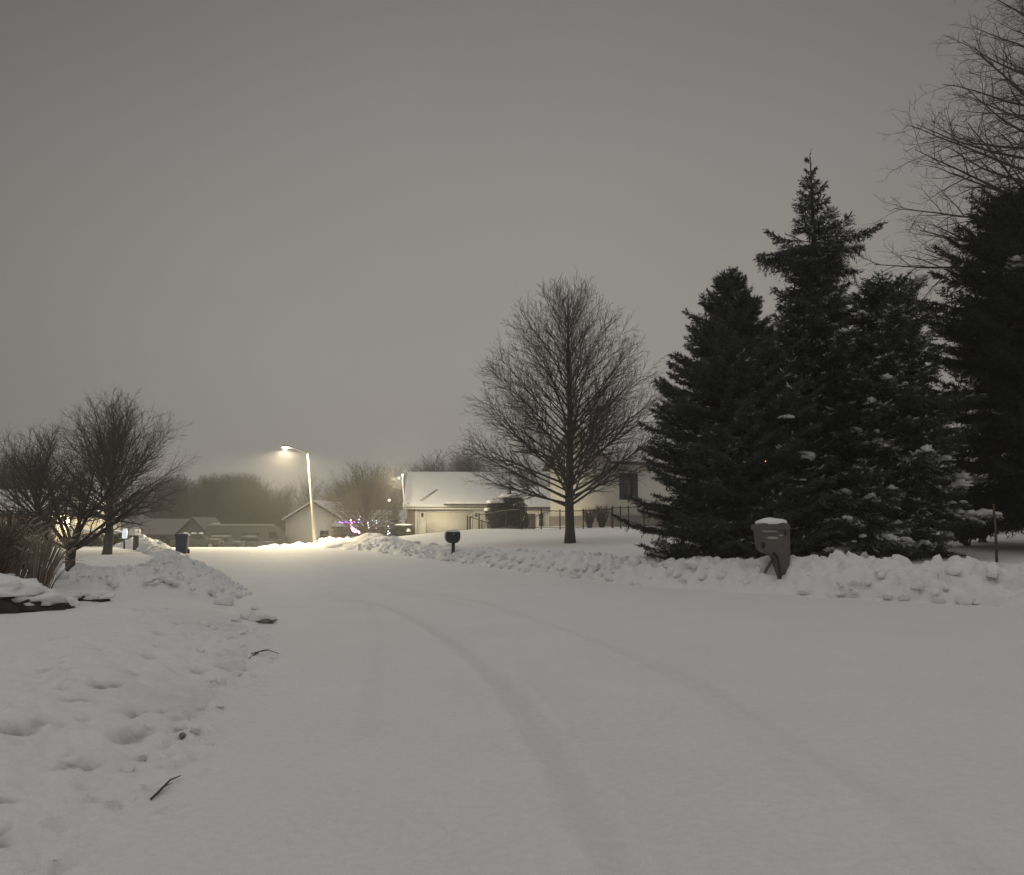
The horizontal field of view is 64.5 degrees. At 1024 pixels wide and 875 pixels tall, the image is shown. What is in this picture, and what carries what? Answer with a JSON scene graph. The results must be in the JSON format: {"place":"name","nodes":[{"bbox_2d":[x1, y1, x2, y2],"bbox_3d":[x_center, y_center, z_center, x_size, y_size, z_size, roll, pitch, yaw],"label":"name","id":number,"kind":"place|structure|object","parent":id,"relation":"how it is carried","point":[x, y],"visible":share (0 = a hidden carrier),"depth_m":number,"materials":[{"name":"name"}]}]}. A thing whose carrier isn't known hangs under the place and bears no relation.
{"place":"outdoors","nodes":[
{"label":"outdoors","id":0,"kind":"place"},
{"bbox_2d":[0,547,1023,874],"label":"road","id":1,"kind":"structure","parent":0,"point":[382,713],"depth_m":6.00,"materials":[{"name":"white snow"}]},
{"bbox_2d":[120,763,135,772],"bbox_3d":[-2.475,2.136,5.225,0.090,0.074,0.085,0,-6,0],"label":"snow chunk","id":2,"kind":"object","parent":1,"relation":"on","point":[127,767],"visible":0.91,"depth_m":5.21,"materials":[{"name":"white snow"}]},
{"bbox_2d":[145,755,160,762],"bbox_3d":[-2.402,2.163,5.428,0.078,0.066,0.078,-4,-7,33],"label":"snow chunk","id":3,"kind":"object","parent":1,"relation":"on","point":[150,758],"visible":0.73,"depth_m":5.42,"materials":[{"name":"white snow"}]},
{"bbox_2d":[150,775,180,799],"bbox_3d":[-2.072,2.102,4.906,0.055,0.044,0.413,0,-6,0],"label":"stick","id":4,"kind":"object","parent":1,"relation":"on","point":[160,789],"visible":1,"depth_m":4.84,"materials":[{"name":"brown wood"}]},
{"bbox_2d":[174,723,187,729],"bbox_3d":[-2.527,2.214,6.191,0.100,0.063,0.086,0,-6,0],"label":"snow chunk","id":5,"kind":"object","parent":1,"relation":"on","point":[181,726],"visible":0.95,"depth_m":6.16,"materials":[{"name":"white snow"}]},
{"bbox_2d":[179,732,185,738],"bbox_3d":[-2.466,2.227,6.057,0.056,0.044,0.099,0,-6,0],"label":"dirt clod","id":6,"kind":"object","parent":1,"relation":"on","point":[182,735],"visible":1,"depth_m":6.04,"materials":[{"name":"brown soil"}]},
{"bbox_2d":[174,533,190,553],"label":"wheeled bin","id":7,"kind":"object","parent":1,"relation":"on","point":[181,542],"visible":0.88,"depth_m":40.39,"materials":[{"name":"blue plastic"}]},
{"bbox_2d":[135,551,251,600],"bbox_3d":[-7.784,3.191,19.256,2.824,0.965,8.577,2,-6,-22],"label":"snow pile","id":8,"kind":"object","parent":1,"relation":"on","point":[209,583],"visible":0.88,"depth_m":17.23,"materials":[{"name":"white snow"}]},
{"bbox_2d":[189,725,201,733],"bbox_3d":[-2.396,2.214,6.147,0.086,0.068,0.085,0,-6,0],"label":"snow chunk","id":9,"kind":"object","parent":1,"relation":"on","point":[196,729],"visible":1,"depth_m":6.12,"materials":[{"name":"white snow"}]},
{"bbox_2d":[172,517,220,546],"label":"garage shed","id":10,"kind":"structure","parent":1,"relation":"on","point":[197,525],"depth_m":96.42,"materials":[{"name":"grey"}]},
{"bbox_2d":[170,532,223,546],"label":"parked car","id":11,"kind":"object","parent":1,"relation":"on","point":[199,539],"visible":0.64,"depth_m":76.68,"materials":[{"name":"paint"}]},
{"bbox_2d":[216,703,224,707],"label":"snow chunk","id":12,"kind":"object","parent":1,"relation":"on","point":[220,705],"visible":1,"depth_m":7.03,"materials":[{"name":"white snow"}]},
{"bbox_2d":[200,535,246,546],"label":"parked car","id":13,"kind":"object","parent":1,"relation":"on","point":[229,541],"visible":0.48,"depth_m":84.54,"materials":[{"name":"silver metal"}]},
{"bbox_2d":[219,658,245,671],"bbox_3d":[-3.066,2.507,8.867,0.276,0.196,0.205,3,-7,-26],"label":"snow chunk","id":14,"kind":"object","parent":1,"relation":"on","point":[233,664],"visible":0.69,"depth_m":8.80,"materials":[{"name":"white snow"}]},
{"bbox_2d":[232,671,241,676],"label":"snow chunk","id":15,"kind":"object","parent":1,"relation":"on","point":[237,673],"visible":0.78,"depth_m":8.30,"materials":[{"name":"white snow"}]},
{"bbox_2d":[206,523,287,544],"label":"motorhome","id":16,"kind":"object","parent":1,"relation":"on","point":[268,532],"visible":0.38,"depth_m":90.23,"materials":[{"name":"paint"}]},
{"bbox_2d":[211,533,229,534],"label":"side window","id":17,"kind":"structure","parent":16,"relation":"in","point":[211,533],"depth_m":90.07,"materials":[{"name":"grey glass"}]},
{"bbox_2d":[242,533,258,535],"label":"side window","id":18,"kind":"structure","parent":16,"relation":"in","point":[243,534],"depth_m":90.17,"materials":[{"name":"grey glass"}]},
{"bbox_2d":[269,532,278,537],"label":"side window","id":19,"kind":"structure","parent":16,"relation":"in","point":[271,534],"depth_m":90.26,"materials":[{"name":"grey glass"}]},
{"bbox_2d":[240,610,254,619],"bbox_3d":[-4.394,2.957,13.440,0.234,0.173,0.215,0,-6,0],"label":"snow chunk","id":20,"kind":"object","parent":1,"relation":"on","point":[246,614],"visible":0.63,"depth_m":13.38,"materials":[{"name":"white snow"}]},
{"bbox_2d":[251,605,259,609],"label":"snow chunk","id":21,"kind":"object","parent":1,"relation":"on","point":[254,607],"visible":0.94,"depth_m":14.76,"materials":[{"name":"white snow"}]},
{"bbox_2d":[237,536,276,546],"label":"parked car","id":22,"kind":"object","parent":1,"relation":"on","point":[254,541],"visible":0.5,"depth_m":85.55,"materials":[{"name":"silver metal"}]},
{"bbox_2d":[248,613,277,623],"bbox_3d":[-3.982,2.916,12.963,0.503,0.224,0.240,0,-6,0],"label":"snow chunk","id":23,"kind":"object","parent":1,"relation":"on","point":[262,618],"visible":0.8,"depth_m":12.91,"materials":[{"name":"white snow"}]},
{"bbox_2d":[249,649,278,658],"bbox_3d":[-3.068,2.616,9.836,0.387,0.065,0.277,6,-8,-43],"label":"stick","id":24,"kind":"object","parent":1,"relation":"on","point":[262,651],"visible":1,"depth_m":9.87,"materials":[{"name":"brown wood"}]},
{"bbox_2d":[0,525,1023,847],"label":"ground","id":25,"kind":"structure","parent":0,"point":[94,697],"depth_m":7.74,"materials":[{"name":"white snow"}]},
{"bbox_2d":[0,514,32,573],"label":"twig shrub","id":26,"kind":"object","parent":25,"relation":"on","point":[5,545],"visible":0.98,"depth_m":12.76,"materials":[{"name":"brown plant"}]},
{"bbox_2d":[0,573,48,613],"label":"boulder","id":27,"kind":"object","parent":25,"relation":"on","point":[11,587],"visible":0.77,"depth_m":11.65,"materials":[{"name":"stone"}]},
{"bbox_2d":[0,500,64,578],"bbox_3d":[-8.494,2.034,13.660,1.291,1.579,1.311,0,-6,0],"label":"shrub","id":28,"kind":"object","parent":25,"relation":"on","point":[16,570],"depth_m":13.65,"materials":[{"name":"brown plant"}]},
{"bbox_2d":[11,589,72,611],"bbox_3d":[-7.006,2.452,11.929,0.972,0.485,0.657,0,-6,0],"label":"boulder","id":29,"kind":"object","parent":25,"relation":"on","point":[52,600],"visible":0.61,"depth_m":11.73,"materials":[{"name":"stone"}]},
{"bbox_2d":[13,525,82,588],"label":"ornamental grass","id":30,"kind":"object","parent":25,"relation":"on","point":[39,570],"depth_m":13.02,"materials":[{"name":"brown plant"}]},
{"bbox_2d":[0,419,110,533],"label":"bare tree","id":31,"kind":"object","parent":25,"relation":"on","point":[46,455],"visible":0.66,"depth_m":32.92,"materials":[{"name":"brown plant"}]},
{"bbox_2d":[0,489,121,546],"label":"porch house","id":32,"kind":"structure","parent":25,"relation":"on","point":[72,521],"depth_m":62.24,"materials":[{"name":"beige"}]},
{"bbox_2d":[64,596,80,608],"bbox_3d":[-6.735,2.515,12.130,0.460,0.294,0.424,0,-6,0],"label":"boulder","id":33,"kind":"object","parent":25,"relation":"on","point":[70,602],"visible":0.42,"depth_m":12.07,"materials":[{"name":"stone"}]},
{"bbox_2d":[0,443,166,518],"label":"woods","id":34,"kind":"object","parent":25,"relation":"on","point":[136,516],"visible":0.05,"depth_m":99.51,"materials":[{"name":"brown plant"}]},
{"bbox_2d":[0,420,178,571],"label":"crabapple tree","id":35,"kind":"object","parent":25,"relation":"on","point":[79,527],"visible":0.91,"depth_m":17.93,"materials":[{"name":"brown plant"}]},
{"bbox_2d":[77,529,104,546],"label":"clipped hedge","id":36,"kind":"object","parent":25,"relation":"on","point":[97,541],"visible":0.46,"depth_m":53.34,"materials":[{"name":"green plant"}]},
{"bbox_2d":[73,590,115,601],"bbox_3d":[-6.915,2.655,13.444,0.642,0.242,0.410,2,-6,-19],"label":"boulder","id":37,"kind":"object","parent":25,"relation":"on","point":[99,595],"visible":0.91,"depth_m":13.33,"materials":[{"name":"stone"}]},
{"bbox_2d":[24,383,196,554],"bbox_3d":[-20.117,1.649,39.961,7.657,8.761,7.926,-4,-7,33],"label":"bare tree","id":38,"kind":"object","parent":25,"relation":"on","point":[115,430],"visible":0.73,"depth_m":39.91,"materials":[{"name":"brown plant"}]},
{"bbox_2d":[103,530,127,544],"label":"clipped hedge","id":39,"kind":"object","parent":25,"relation":"on","point":[118,539],"visible":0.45,"depth_m":52.38,"materials":[{"name":"green plant"}]},
{"bbox_2d":[45,563,191,590],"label":"snow bank","id":40,"kind":"structure","parent":25,"relation":"on","point":[118,577],"depth_m":16.05,"materials":[{"name":"white snow"}]},
{"bbox_2d":[122,528,127,548],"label":"mailbox","id":41,"kind":"object","parent":25,"relation":"on","point":[125,532],"visible":0.88,"depth_m":47.08,"materials":[{"name":"white metal"}]},
{"bbox_2d":[129,527,140,549],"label":"mailbox","id":42,"kind":"object","parent":25,"relation":"on","point":[136,533],"visible":0.77,"depth_m":45.52,"materials":[{"name":"white plastic"}]},
{"bbox_2d":[97,534,184,554],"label":"snow bank","id":43,"kind":"structure","parent":25,"relation":"on","point":[148,546],"depth_m":43.92,"materials":[{"name":"white snow"}]},
{"bbox_2d":[137,754,148,760],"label":"snow chunk","id":44,"kind":"object","parent":25,"relation":"on","point":[143,757],"visible":0.93,"depth_m":5.50,"materials":[{"name":"white snow"}]},
{"bbox_2d":[121,519,189,546],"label":"grey house","id":45,"kind":"structure","parent":25,"relation":"on","point":[164,530],"depth_m":101.00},
{"bbox_2d":[159,536,169,544],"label":"window","id":46,"kind":"structure","parent":45,"relation":"in","point":[165,539],"depth_m":99.56,"materials":[{"name":"grey glass"}]},
{"bbox_2d":[196,647,204,652],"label":"snow chunk","id":47,"kind":"object","parent":25,"relation":"on","point":[201,649],"visible":0.7,"depth_m":9.46,"materials":[{"name":"white snow"}]},
{"bbox_2d":[199,621,210,626],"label":"snow chunk","id":48,"kind":"object","parent":25,"relation":"on","point":[206,623],"visible":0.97,"depth_m":11.36,"materials":[{"name":"white snow"}]},
{"bbox_2d":[204,676,216,682],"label":"snow chunk","id":49,"kind":"object","parent":25,"relation":"on","point":[210,679],"visible":0.78,"depth_m":7.85,"materials":[{"name":"white snow"}]},
{"bbox_2d":[140,470,285,527],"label":"woods","id":50,"kind":"object","parent":25,"relation":"on","point":[237,500],"visible":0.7,"depth_m":113.39,"materials":[{"name":"brown plant"}]},
{"bbox_2d":[213,595,233,605],"bbox_3d":[-5.495,3.128,15.447,0.382,0.264,0.258,2,-6,-20],"label":"snow chunk","id":51,"kind":"object","parent":25,"relation":"on","point":[226,600],"visible":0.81,"depth_m":15.35,"materials":[{"name":"white snow"}]},
{"bbox_2d":[230,617,239,621],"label":"snow chunk","id":52,"kind":"object","parent":25,"relation":"on","point":[236,619],"visible":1,"depth_m":12.82,"materials":[{"name":"white snow"}]},
{"bbox_2d":[237,630,243,634],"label":"snow chunk","id":53,"kind":"object","parent":25,"relation":"on","point":[240,632],"visible":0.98,"depth_m":10.87,"materials":[{"name":"white snow"}]},
{"bbox_2d":[280,445,317,544],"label":"street lamp","id":54,"kind":"object","parent":25,"relation":"on","point":[315,541],"visible":0.88,"depth_m":59.73,"materials":[{"name":"beige metal"}]},
{"bbox_2d":[258,536,349,546],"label":"snow bank","id":55,"kind":"structure","parent":25,"relation":"on","point":[320,541],"depth_m":60.24,"materials":[{"name":"white snow"}]},
{"bbox_2d":[281,500,346,543],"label":"gable house","id":56,"kind":"structure","parent":25,"relation":"on","point":[298,525],"depth_m":93.25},
{"bbox_2d":[319,530,328,538],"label":"window","id":57,"kind":"structure","parent":56,"relation":"in","point":[323,534],"depth_m":93.01,"materials":[{"name":"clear glass"}]},
{"bbox_2d":[332,532,344,537],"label":"round shrub","id":58,"kind":"object","parent":25,"relation":"on","point":[336,534],"visible":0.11,"depth_m":79.21,"materials":[{"name":"green plant"}]},
{"bbox_2d":[316,533,402,549],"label":"snow bank","id":59,"kind":"structure","parent":25,"relation":"on","point":[347,544],"depth_m":48.60,"materials":[{"name":"white snow"}]},
{"bbox_2d":[316,456,411,536],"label":"bare tree","id":60,"kind":"object","parent":25,"relation":"on","point":[371,497],"visible":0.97,"depth_m":71.37,"materials":[{"name":"brown plant"}]},
{"bbox_2d":[331,510,406,537],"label":"brown house","id":61,"kind":"structure","parent":25,"relation":"on","point":[386,521],"depth_m":91.78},
{"bbox_2d":[383,504,401,535],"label":"evergreen tree","id":62,"kind":"object","parent":25,"relation":"on","point":[391,534],"visible":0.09,"depth_m":87.31,"materials":[{"name":"green plant"}]},
{"bbox_2d":[392,524,414,536],"bbox_3d":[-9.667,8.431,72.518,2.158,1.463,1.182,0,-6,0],"label":"car","id":63,"kind":"object","parent":25,"relation":"on","point":[402,531],"visible":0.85,"depth_m":72.26,"materials":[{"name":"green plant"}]},
{"bbox_2d":[402,473,405,527],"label":"lamp pole","id":64,"kind":"object","parent":25,"relation":"on","point":[403,496],"visible":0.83,"depth_m":74.82,"materials":[{"name":"beige metal"}]},
{"bbox_2d":[402,472,509,534],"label":"garage house","id":65,"kind":"structure","parent":25,"relation":"on","point":[441,501],"depth_m":79.97,"materials":[{"name":"beige"}]},
{"bbox_2d":[426,513,470,533],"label":"garage door","id":66,"kind":"structure","parent":65,"relation":"in","point":[435,522],"depth_m":79.61,"materials":[{"name":"paint"}]},
{"bbox_2d":[484,493,529,528],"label":"round shrub","id":67,"kind":"object","parent":25,"relation":"on","point":[504,504],"visible":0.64,"depth_m":56.29,"materials":[{"name":"green plant"}]},
{"bbox_2d":[470,511,549,529],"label":"metal fence","id":68,"kind":"object","parent":25,"relation":"on","point":[481,524],"visible":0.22,"depth_m":64.61,"materials":[{"name":"black metal"}]},
{"bbox_2d":[510,487,549,528],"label":"house wing","id":69,"kind":"structure","parent":25,"relation":"on","point":[537,504],"depth_m":78.81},
{"bbox_2d":[526,514,534,528],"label":"door","id":70,"kind":"structure","parent":69,"relation":"in","point":[533,515],"depth_m":78.61,"materials":[{"name":"brown"}]},
{"bbox_2d":[538,513,540,526],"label":"window","id":71,"kind":"structure","parent":69,"relation":"in","point":[539,517],"depth_m":78.70,"materials":[{"name":"white glass"}]},
{"bbox_2d":[467,508,611,529],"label":"metal fence","id":72,"kind":"object","parent":25,"relation":"on","point":[521,509],"visible":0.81,"depth_m":53.69,"materials":[{"name":"black metal"}]},
{"bbox_2d":[445,267,671,543],"bbox_3d":[2.577,-1.483,38.351,11.399,13.372,11.228,0,-6,0],"label":"bare tree","id":73,"kind":"object","parent":25,"relation":"on","point":[600,412],"visible":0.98,"depth_m":37.53,"materials":[{"name":"brown plant"}]},
{"bbox_2d":[582,507,596,527],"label":"twig shrub","id":74,"kind":"object","parent":25,"relation":"on","point":[589,521],"visible":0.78,"depth_m":56.61,"materials":[{"name":"brown plant"}]},
{"bbox_2d":[593,503,610,527],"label":"twig shrub","id":75,"kind":"object","parent":25,"relation":"on","point":[602,518],"visible":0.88,"depth_m":56.62,"materials":[{"name":"brown plant"}]},
{"bbox_2d":[542,418,689,526],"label":"tan house","id":76,"kind":"structure","parent":25,"relation":"on","point":[642,491],"depth_m":59.58,"materials":[{"name":"beige paint"}]},
{"bbox_2d":[623,473,633,499],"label":"window","id":77,"kind":"structure","parent":76,"relation":"in","point":[630,491],"depth_m":58.54,"materials":[{"name":"black glass"}]},
{"bbox_2d":[269,445,978,531],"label":"woods","id":78,"kind":"object","parent":25,"relation":"on","point":[457,466],"visible":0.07,"depth_m":139.82,"materials":[{"name":"brown plant"}]},
{"bbox_2d":[612,505,671,528],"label":"metal fence","id":79,"kind":"object","parent":25,"relation":"on","point":[643,519],"visible":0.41,"depth_m":52.40,"materials":[{"name":"black metal"}]},
{"bbox_2d":[354,538,1023,607],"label":"snow bank","id":80,"kind":"structure","parent":25,"relation":"on","point":[958,579],"depth_m":18.30,"materials":[{"name":"white snow"}]},
{"bbox_2d":[445,530,459,553],"bbox_3d":[-2.478,4.533,33.714,0.635,1.396,0.552,1,-6,-14],"label":"mailbox","id":81,"kind":"object","parent":80,"relation":"on","point":[452,537],"visible":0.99,"depth_m":33.54,"materials":[{"name":"black plastic"}]},
{"bbox_2d":[448,533,458,540],"bbox_3d":[-2.425,4.111,33.500,0.490,0.300,0.036,1,-6,-14],"label":"door","id":82,"kind":"structure","parent":81,"relation":"in","point":[451,536],"depth_m":33.50,"materials":[{"name":"black metal"}]},
{"bbox_2d":[609,266,851,559],"bbox_3d":[6.297,-0.270,22.771,6.092,9.294,6.195,4,-7,-32],"label":"spruce tree","id":83,"kind":"object","parent":25,"relation":"on","point":[732,381],"visible":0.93,"depth_m":21.37,"materials":[{"name":"green plant"}]},
{"bbox_2d":[751,517,790,578],"bbox_3d":[6.010,2.613,18.773,0.796,1.518,0.522,0,-6,0],"label":"mailbox","id":84,"kind":"object","parent":25,"relation":"on","point":[772,538],"visible":0.91,"depth_m":18.59,"materials":[{"name":"beige plastic"}]},
{"bbox_2d":[718,149,963,556],"bbox_3d":[9.297,-1.995,23.988,6.962,13.562,6.737,1,-6,-14],"label":"spruce tree","id":85,"kind":"object","parent":25,"relation":"on","point":[815,270],"visible":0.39,"depth_m":23.08,"materials":[{"name":"green plant"}]},
{"bbox_2d":[803,460,921,559],"bbox_3d":[9.048,2.364,20.933,3.106,3.536,2.920,0,-6,0],"label":"spruce tree","id":86,"kind":"object","parent":25,"relation":"on","point":[854,498],"visible":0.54,"depth_m":20.42,"materials":[{"name":"green plant"}]},
{"bbox_2d":[807,268,1005,560],"bbox_3d":[10.710,-0.314,22.687,5.050,8.977,4.521,-2,-6,18],"label":"spruce tree","id":87,"kind":"object","parent":25,"relation":"on","point":[897,344],"visible":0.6,"depth_m":21.79,"materials":[{"name":"green plant"}]},
{"bbox_2d":[850,0,1023,315],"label":"bare tree","id":88,"kind":"object","parent":25,"relation":"on","point":[1018,180],"visible":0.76,"depth_m":28.41,"materials":[{"name":"brown plant"}]},
{"bbox_2d":[901,183,1023,539],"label":"pine tree","id":89,"kind":"object","parent":25,"relation":"on","point":[988,337],"visible":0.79,"depth_m":23.76,"materials":[{"name":"green plant"}]},
{"bbox_2d":[949,519,982,545],"bbox_3d":[14.186,2.933,25.331,1.207,1.229,0.783,0,-6,0],"label":"bush","id":90,"kind":"object","parent":25,"relation":"on","point":[963,537],"visible":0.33,"depth_m":25.15,"materials":[{"name":"green plant"}]},
{"bbox_2d":[975,519,996,541],"bbox_3d":[15.332,2.954,26.352,1.212,1.230,0.810,0,-6,0],"label":"bush","id":91,"kind":"object","parent":25,"relation":"on","point":[985,534],"visible":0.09,"depth_m":26.20,"materials":[{"name":"green plant"}]},
{"bbox_2d":[992,504,997,561],"bbox_3d":[12.136,2.498,20.351,0.080,1.651,0.070,2,-6,-22],"label":"stake","id":92,"kind":"object","parent":25,"relation":"on","point":[995,536],"visible":0.79,"depth_m":20.34,"materials":[{"name":"brown wood"}]},
{"bbox_2d":[0,0,1023,530],"label":"sky","id":93,"kind":"structure","parent":0,"point":[307,226],"materials":[{"name":"grey"}]}
]}

